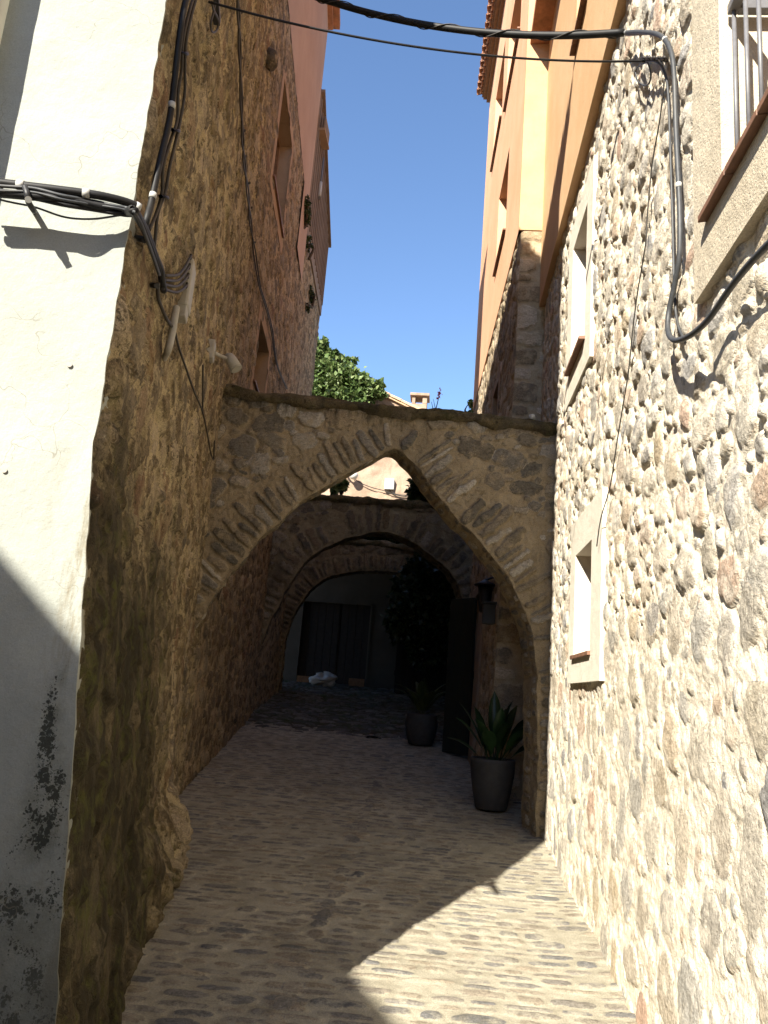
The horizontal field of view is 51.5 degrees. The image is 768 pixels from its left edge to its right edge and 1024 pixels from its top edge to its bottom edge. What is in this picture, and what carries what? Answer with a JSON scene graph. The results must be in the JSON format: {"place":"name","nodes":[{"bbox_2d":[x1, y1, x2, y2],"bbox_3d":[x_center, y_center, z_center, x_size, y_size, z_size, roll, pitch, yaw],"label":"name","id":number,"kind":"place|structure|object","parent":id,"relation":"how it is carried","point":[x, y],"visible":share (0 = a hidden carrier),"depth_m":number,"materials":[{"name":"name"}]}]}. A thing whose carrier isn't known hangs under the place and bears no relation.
{"place":"outdoors","nodes":[
{"label":"outdoors","id":0,"kind":"place"},
{"bbox_2d":[245,679,444,743],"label":"courtyard","id":1,"kind":"structure","parent":0,"point":[379,713],"depth_m":13.19,"materials":[{"name":"stone"}]},
{"bbox_2d":[297,675,310,682],"bbox_3d":[-1.649,3.575,17.028,0.430,0.130,0.050,3,-13,5],"label":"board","id":2,"kind":"object","parent":1,"relation":"on","point":[302,678],"visible":0.56,"depth_m":17.01,"materials":[{"name":"brown wood"}]},
{"bbox_2d":[309,671,337,686],"bbox_3d":[-1.274,3.518,16.660,0.611,0.378,0.328,3,-13,5],"label":"sack","id":3,"kind":"object","parent":1,"relation":"on","point":[325,678],"visible":0.94,"depth_m":16.58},
{"bbox_2d":[380,552,455,675],"bbox_3d":[0.755,1.796,14.239,1.674,2.173,1.666,3,-13,5],"label":"courtyard shrub","id":4,"kind":"object","parent":1,"relation":"on","point":[416,620],"visible":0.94,"depth_m":13.85,"materials":[{"name":"green plant"}]},
{"bbox_2d":[348,678,364,686],"bbox_3d":[-0.583,3.626,16.947,0.330,0.160,0.100,3,-13,5],"label":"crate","id":5,"kind":"object","parent":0,"point":[356,682],"visible":1,"depth_m":16.90,"materials":[{"name":"brown wood"}]},
{"bbox_2d":[122,722,637,1023],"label":"path","id":6,"kind":"structure","parent":0,"point":[338,878],"depth_m":4.76,"materials":[{"name":"beige stone"}]},
{"bbox_2d":[194,384,556,837],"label":"stone arch","id":7,"kind":"structure","parent":6,"relation":"on","point":[485,483],"depth_m":7.42,"materials":[{"name":"brown stone"}]},
{"bbox_2d":[431,388,442,407],"bbox_3d":[1.133,-2.414,16.920,0.221,0.528,0.130,8,-13,-17],"label":"flower stalk","id":8,"kind":"object","parent":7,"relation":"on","point":[439,393],"visible":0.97,"depth_m":16.93,"materials":[{"name":"green plant"}]},
{"bbox_2d":[464,398,473,412],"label":"roof shrub","id":9,"kind":"object","parent":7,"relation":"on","point":[470,404],"visible":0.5,"depth_m":17.81,"materials":[{"name":"green plant"}]},
{"bbox_2d":[529,414,534,419],"bbox_3d":[1.395,-0.894,7.515,0.064,0.060,0.064,3,-13,5],"label":"white knob","id":10,"kind":"object","parent":7,"relation":"on","point":[531,416],"visible":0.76,"depth_m":7.49,"materials":[{"name":"white plastic"}]},
{"bbox_2d":[394,678,444,745],"bbox_3d":[0.511,2.676,10.705,0.821,0.869,0.742,5,-13,-4],"label":"potted plant","id":11,"kind":"object","parent":6,"relation":"on","point":[421,728],"visible":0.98,"depth_m":10.62,"materials":[{"name":"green plant"}]},
{"bbox_2d":[447,691,523,810],"bbox_3d":[1.086,2.260,7.583,0.791,1.085,0.697,-5,-16,35],"label":"potted plant","id":12,"kind":"object","parent":6,"relation":"on","point":[492,778],"visible":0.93,"depth_m":7.44,"materials":[{"name":"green plant"}]},
{"bbox_2d":[318,0,489,410],"label":"sky","id":13,"kind":"structure","parent":0,"point":[408,126],"materials":[{"name":"blue"}]},
{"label":"ground","id":14,"kind":"structure","parent":0,"visible":0},
{"bbox_2d":[0,0,281,1023],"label":"corner house","id":15,"kind":"structure","parent":14,"relation":"on","point":[106,462],"depth_m":2.88,"materials":[{"name":"beige paint"}]},
{"bbox_2d":[22,184,36,213],"bbox_3d":[-1.194,-1.039,2.704,0.047,0.084,0.194,7,-13,-12],"label":"cable clamp","id":16,"kind":"object","parent":15,"relation":"attached to","point":[28,200],"visible":1,"depth_m":2.63,"materials":[{"name":"black metal"}]},
{"bbox_2d":[0,199,118,219],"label":"cable","id":17,"kind":"object","parent":16,"relation":"attached to","point":[58,215],"visible":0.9,"depth_m":2.73,"materials":[{"name":"black rubber"}]},
{"bbox_2d":[0,184,159,275],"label":"cable","id":18,"kind":"object","parent":16,"relation":"attached to","point":[134,212],"visible":0.9,"depth_m":2.68,"materials":[{"name":"black rubber"}]},
{"bbox_2d":[0,189,160,275],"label":"cable","id":19,"kind":"object","parent":16,"relation":"attached to","point":[66,200],"visible":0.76,"depth_m":2.66,"materials":[{"name":"black plastic"}]},
{"bbox_2d":[38,201,161,273],"bbox_3d":[-1.058,-0.998,2.943,0.548,0.132,0.676,3,-13,5],"label":"cable","id":20,"kind":"object","parent":16,"relation":"attached to","point":[79,207],"visible":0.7,"depth_m":2.72,"materials":[{"name":"black rubber"}]},
{"bbox_2d":[0,178,141,209],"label":"cable","id":21,"kind":"object","parent":15,"relation":"attached to","point":[97,195],"visible":0.74,"depth_m":2.68,"materials":[{"name":"black plastic"}]},
{"bbox_2d":[0,189,166,293],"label":"cable","id":22,"kind":"object","parent":15,"relation":"attached to","point":[97,205],"visible":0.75,"depth_m":2.69,"materials":[{"name":"black rubber"}]},
{"bbox_2d":[134,235,145,242],"bbox_3d":[-0.890,-0.995,2.901,0.083,0.054,0.024,-6,-16,39],"label":"cable clip","id":23,"kind":"object","parent":15,"relation":"attached to","point":[139,238],"visible":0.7,"depth_m":2.88,"materials":[{"name":"black metal"}]},
{"bbox_2d":[150,282,159,288],"bbox_3d":[-0.948,-0.931,3.274,0.024,0.073,0.127,12,-15,-31],"label":"cable clip","id":24,"kind":"object","parent":15,"relation":"attached to","point":[154,285],"visible":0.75,"depth_m":3.22,"materials":[{"name":"black metal"}]},
{"bbox_2d":[159,194,168,198],"bbox_3d":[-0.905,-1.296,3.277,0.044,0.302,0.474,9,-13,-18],"label":"cable clip","id":25,"kind":"object","parent":15,"relation":"attached to","point":[163,196],"visible":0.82,"depth_m":3.08,"materials":[{"name":"black metal"}]},
{"bbox_2d":[156,282,172,326],"bbox_3d":[-0.954,-0.881,3.476,0.020,0.094,0.499,6,-13,-8],"label":"cable","id":26,"kind":"object","parent":15,"relation":"attached to","point":[169,323],"visible":1,"depth_m":3.37,"materials":[{"name":"rubber"}]},
{"bbox_2d":[143,0,188,226],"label":"cable","id":27,"kind":"object","parent":15,"relation":"attached to","point":[152,196],"visible":0.87,"depth_m":3.07,"materials":[{"name":"black rubber"}]},
{"bbox_2d":[162,305,179,360],"bbox_3d":[-1.014,-0.846,3.790,0.043,0.250,0.209,9,-13,-19],"label":"conduit","id":28,"kind":"object","parent":15,"relation":"attached to","point":[171,332],"visible":0.94,"depth_m":3.72,"materials":[{"name":"grey plastic"}]},
{"bbox_2d":[149,0,193,230],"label":"cable","id":29,"kind":"object","parent":15,"relation":"attached to","point":[176,122],"visible":0.92,"depth_m":3.21,"materials":[{"name":"rubber"}]},
{"bbox_2d":[153,0,196,245],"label":"cable","id":30,"kind":"object","parent":15,"relation":"attached to","point":[180,116],"visible":0.89,"depth_m":3.28,"materials":[{"name":"rubber"}]},
{"bbox_2d":[171,127,180,132],"bbox_3d":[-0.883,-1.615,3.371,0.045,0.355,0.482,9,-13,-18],"label":"cable clip","id":31,"kind":"object","parent":15,"relation":"attached to","point":[176,130],"visible":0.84,"depth_m":3.17,"materials":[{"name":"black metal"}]},
{"bbox_2d":[161,253,195,323],"bbox_3d":[-1.006,-1.121,3.814,0.080,0.575,0.887,6,-13,-8],"label":"junction box","id":32,"kind":"object","parent":15,"relation":"attached to","point":[187,289],"visible":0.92,"depth_m":4.11,"materials":[{"name":"grey plastic"}]},
{"bbox_2d":[175,333,215,459],"bbox_3d":[-1.230,-0.718,5.329,0.026,0.363,3.056,6,-13,-8],"label":"wall wire","id":33,"kind":"object","parent":15,"relation":"attached to","point":[189,378],"depth_m":5.07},
{"bbox_2d":[202,365,203,408],"bbox_3d":[-1.240,-0.838,5.454,0.012,0.220,0.374,6,-13,-8],"label":"wall wire","id":34,"kind":"object","parent":15,"relation":"attached to","point":[202,385],"depth_m":5.42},
{"bbox_2d":[212,0,220,25],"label":"wall bracket","id":35,"kind":"object","parent":15,"relation":"attached to","point":[217,10],"depth_m":4.18,"materials":[{"name":"black metal"}]},
{"bbox_2d":[209,1,218,32],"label":"wire loop","id":36,"kind":"object","parent":35,"relation":"hanging from","point":[212,16],"visible":0.98,"depth_m":3.93,"materials":[{"name":"grey metal"}]},
{"bbox_2d":[206,339,241,372],"bbox_3d":[-1.203,-1.148,5.908,0.327,0.174,0.129,15,-16,-39],"label":"floodlight","id":37,"kind":"object","parent":15,"relation":"attached to","point":[234,365],"visible":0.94,"depth_m":5.92,"materials":[{"name":"grey plastic"}]},
{"bbox_2d":[236,0,287,388],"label":"wall wire","id":38,"kind":"object","parent":15,"relation":"attached to","point":[237,16],"depth_m":6.56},
{"bbox_2d":[316,0,624,40],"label":"overhead cable","id":39,"kind":"object","parent":15,"relation":"attached to","point":[508,33],"visible":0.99,"depth_m":5.13,"materials":[{"name":"rubber"}]},
{"bbox_2d":[183,0,339,790],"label":"pink house","id":40,"kind":"structure","parent":14,"relation":"on","point":[225,686],"depth_m":10.53,"materials":[{"name":"brown stone"}]},
{"bbox_2d":[249,300,270,392],"bbox_3d":[-1.648,-1.835,10.047,0.270,1.154,1.356,5,-13,-1],"label":"window","id":41,"kind":"structure","parent":40,"relation":"in","point":[260,371],"depth_m":10.54,"materials":[{"name":"brown wood"}]},
{"bbox_2d":[270,67,293,254],"bbox_3d":[-1.425,-4.597,10.434,0.270,1.738,1.630,5,-13,-1],"label":"window","id":42,"kind":"structure","parent":40,"relation":"in","point":[282,151],"depth_m":10.97,"materials":[{"name":"brown wood"}]},
{"bbox_2d":[304,194,311,229],"bbox_3d":[-1.327,-5.036,13.443,0.236,0.596,0.537,3,-13,5],"label":"wall fern","id":43,"kind":"object","parent":40,"relation":"attached to","point":[307,212],"depth_m":13.41,"materials":[{"name":"green plant"}]},
{"bbox_2d":[253,89,330,710],"bbox_3d":[-2.858,-2.054,15.141,2.700,11.310,3.307,4,-13,1],"label":"annex","id":44,"kind":"object","parent":14,"relation":"on","point":[301,380],"visible":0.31,"depth_m":14.93,"materials":[{"name":"brown stone"}]},
{"bbox_2d":[305,285,315,313],"bbox_3d":[-1.409,-4.043,15.204,0.193,0.777,0.733,3,-13,5],"label":"wall fern","id":45,"kind":"object","parent":44,"relation":"attached to","point":[312,294],"depth_m":15.29,"materials":[{"name":"green plant"}]},
{"bbox_2d":[306,235,314,259],"bbox_3d":[-1.343,-4.802,14.358,0.166,0.442,0.475,3,-13,5],"label":"wall fern","id":46,"kind":"object","parent":44,"relation":"attached to","point":[308,240],"depth_m":14.39,"materials":[{"name":"green plant"}]},
{"bbox_2d":[318,157,323,199],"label":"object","id":47,"kind":"object","parent":44,"relation":"attached to","point":[320,188],"visible":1,"depth_m":15.34,"materials":[{"name":"grey paint"}]},
{"bbox_2d":[318,116,329,149],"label":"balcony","id":48,"kind":"structure","parent":44,"relation":"attached to","point":[324,134],"depth_m":14.84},
{"bbox_2d":[283,574,399,688],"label":"yard house","id":49,"kind":"structure","parent":14,"relation":"on","point":[337,629],"depth_m":17.42,"materials":[{"name":"grey concrete"}]},
{"bbox_2d":[298,601,370,686],"bbox_3d":[-1.069,2.892,17.407,1.512,1.835,0.060,3,-13,5],"label":"door","id":50,"kind":"structure","parent":49,"relation":"in","point":[311,621],"depth_m":17.42,"materials":[{"name":"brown wood"}]},
{"bbox_2d":[276,539,416,693],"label":"stone arch","id":51,"kind":"structure","parent":14,"relation":"on","point":[365,556],"depth_m":15.23,"materials":[{"name":"brown stone"}]},
{"bbox_2d":[259,494,472,649],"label":"stone arch","id":52,"kind":"structure","parent":14,"relation":"on","point":[304,534],"depth_m":12.80,"materials":[{"name":"brown stone"}]},
{"bbox_2d":[330,479,349,494],"bbox_3d":[-0.738,-0.390,13.486,0.385,0.447,0.447,10,-14,-22],"label":"ivy patch","id":53,"kind":"object","parent":52,"relation":"on","point":[342,487],"visible":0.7,"depth_m":13.45,"materials":[{"name":"green plant"}]},
{"bbox_2d":[404,478,428,502],"bbox_3d":[0.821,-0.417,13.618,0.964,0.800,0.856,6,-13,-8],"label":"ivy patch","id":54,"kind":"object","parent":52,"relation":"on","point":[412,491],"visible":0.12,"depth_m":13.40,"materials":[{"name":"green plant"}]},
{"bbox_2d":[322,392,443,681],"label":"house","id":55,"kind":"structure","parent":14,"relation":"on","point":[376,474],"depth_m":23.42,"materials":[{"name":"paint"}]},
{"bbox_2d":[312,335,387,403],"bbox_3d":[-1.303,-3.921,23.750,2.989,2.787,1.181,3,-13,5],"label":"ivy bush","id":56,"kind":"object","parent":55,"relation":"on","point":[338,374],"visible":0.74,"depth_m":23.44,"materials":[{"name":"green plant"}]},
{"bbox_2d":[350,473,357,479],"bbox_3d":[-0.974,-1.066,23.220,0.511,0.260,0.270,-6,-16,39],"label":"wall lamp","id":57,"kind":"object","parent":55,"relation":"attached to","point":[354,476],"visible":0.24,"depth_m":23.05,"materials":[{"name":"plastic"}]},
{"bbox_2d":[355,479,407,496],"bbox_3d":[0.244,-0.714,23.198,2.387,0.526,0.026,3,-13,5],"label":"wall wire","id":58,"kind":"object","parent":55,"relation":"attached to","point":[381,489],"depth_m":23.20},
{"bbox_2d":[384,478,394,490],"bbox_3d":[0.159,-0.803,23.245,0.280,0.330,0.180,3,-13,5],"label":"meter box","id":59,"kind":"object","parent":55,"relation":"attached to","point":[389,483],"visible":1,"depth_m":23.16,"materials":[{"name":"white plastic"}]},
{"bbox_2d":[442,0,548,798],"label":"orange house","id":60,"kind":"structure","parent":14,"relation":"on","point":[484,662],"depth_m":10.04,"materials":[{"name":"brown paint"}]},
{"bbox_2d":[442,598,476,755],"bbox_3d":[0.987,2.102,10.291,0.065,1.970,0.496,13,-15,-33],"label":"door","id":61,"kind":"structure","parent":60,"relation":"in","point":[463,612],"depth_m":10.26,"materials":[{"name":"black paint"}]},
{"bbox_2d":[474,577,494,612],"bbox_3d":[1.153,0.925,8.948,0.276,0.412,0.276,15,-16,-39],"label":"wall lantern","id":62,"kind":"object","parent":60,"relation":"attached to","point":[485,588],"depth_m":8.89,"materials":[{"name":"black metal"}]},
{"bbox_2d":[482,601,496,624],"bbox_3d":[1.095,1.054,8.313,0.155,0.230,0.114,3,-13,5],"label":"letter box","id":63,"kind":"object","parent":60,"relation":"attached to","point":[488,612],"visible":1,"depth_m":8.27,"materials":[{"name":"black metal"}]},
{"bbox_2d":[490,115,501,171],"bbox_3d":[2.049,-6.399,13.895,0.252,0.039,1.455,4,-13,2],"label":"window","id":64,"kind":"structure","parent":60,"relation":"in","point":[500,116],"depth_m":13.80,"materials":[{"name":"brown wood"}]},
{"bbox_2d":[491,369,500,415],"bbox_3d":[1.602,-1.203,10.788,0.225,1.250,0.930,4,-13,2],"label":"window","id":65,"kind":"structure","parent":60,"relation":"in","point":[496,396],"depth_m":11.09,"materials":[{"name":"brown wood"}]},
{"bbox_2d":[492,166,521,276],"bbox_3d":[1.830,-4.401,11.777,0.252,1.335,1.287,4,-13,2],"label":"window","id":66,"kind":"structure","parent":60,"relation":"in","point":[504,229],"depth_m":11.53,"materials":[{"name":"brown wood"}]},
{"bbox_2d":[503,27,527,111],"bbox_3d":[2.052,-7.145,11.877,0.302,1.450,1.625,4,-13,2],"label":"window","id":67,"kind":"structure","parent":60,"relation":"in","point":[516,40],"depth_m":11.74,"materials":[{"name":"brown wood"}]},
{"bbox_2d":[530,0,767,1023],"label":"stone house","id":68,"kind":"structure","parent":14,"relation":"on","point":[655,835],"depth_m":3.52,"materials":[{"name":"beige stone"}]},
{"bbox_2d":[569,0,586,55],"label":"window","id":69,"kind":"structure","parent":68,"relation":"in","point":[582,4],"depth_m":6.80,"materials":[{"name":"brown wood"}]},
{"bbox_2d":[564,155,597,411],"bbox_3d":[1.666,-1.745,6.314,0.337,1.615,1.140,3,-13,5],"label":"window","id":70,"kind":"structure","parent":68,"relation":"in","point":[580,339],"depth_m":6.36,"materials":[{"name":"white paint"}]},
{"bbox_2d":[568,487,608,683],"bbox_3d":[1.453,0.545,5.246,0.312,1.150,1.160,3,-13,5],"label":"window","id":71,"kind":"structure","parent":68,"relation":"in","point":[585,655],"depth_m":5.20,"materials":[{"name":"beige paint"}]},
{"bbox_2d":[596,79,664,545],"bbox_3d":[1.325,-0.942,4.322,0.022,2.035,1.444,4,-13,4],"label":"wall wire","id":72,"kind":"object","parent":68,"relation":"attached to","point":[635,306],"depth_m":4.20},
{"bbox_2d":[625,34,641,35],"bbox_3d":[1.458,-2.687,4.484,0.092,0.498,0.530,3,-13,5],"label":"cable bracket","id":73,"kind":"object","parent":68,"relation":"attached to","point":[633,35],"visible":0.41,"depth_m":4.53,"materials":[{"name":"grey plastic"}]},
{"bbox_2d":[635,62,651,85],"bbox_3d":[1.408,-2.389,4.355,0.024,0.356,0.349,3,-13,5],"label":"wire loop","id":74,"kind":"object","parent":68,"relation":"hanging from","point":[638,81],"visible":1,"depth_m":4.29,"materials":[{"name":"grey metal"}]},
{"bbox_2d":[640,56,668,61],"bbox_3d":[1.397,-2.302,4.047,0.100,0.480,0.530,3,-13,5],"label":"wire anchor","id":75,"kind":"object","parent":68,"relation":"attached to","point":[660,58],"visible":0.98,"depth_m":3.94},
{"bbox_2d":[208,1,644,62],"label":"overhead wire","id":76,"kind":"object","parent":75,"relation":"attached to","point":[413,46],"visible":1,"depth_m":3.99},
{"bbox_2d":[645,60,686,343],"bbox_3d":[1.307,-1.542,3.737,0.023,1.894,0.598,4,-13,2],"label":"wall wire","id":77,"kind":"object","parent":68,"relation":"attached to","point":[671,193],"depth_m":3.60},
{"bbox_2d":[623,29,767,342],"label":"wall cable","id":78,"kind":"object","parent":68,"relation":"attached to","point":[757,255],"depth_m":3.38,"materials":[{"name":"grey plastic"}]},
{"bbox_2d":[691,0,767,303],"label":"window","id":79,"kind":"structure","parent":68,"relation":"in","point":[730,182],"depth_m":2.96,"materials":[{"name":"beige paint"}]},
{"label":"garden wall","id":80,"kind":"object","parent":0,"visible":0},
{"bbox_2d":[365,537,401,543],"bbox_3d":[0.039,0.541,16.832,4.828,1.007,3.061,3,-13,5],"label":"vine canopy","id":81,"kind":"object","parent":80,"relation":"attached to","point":[381,538],"visible":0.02,"depth_m":15.94,"materials":[{"name":"green plant"}]}
]}

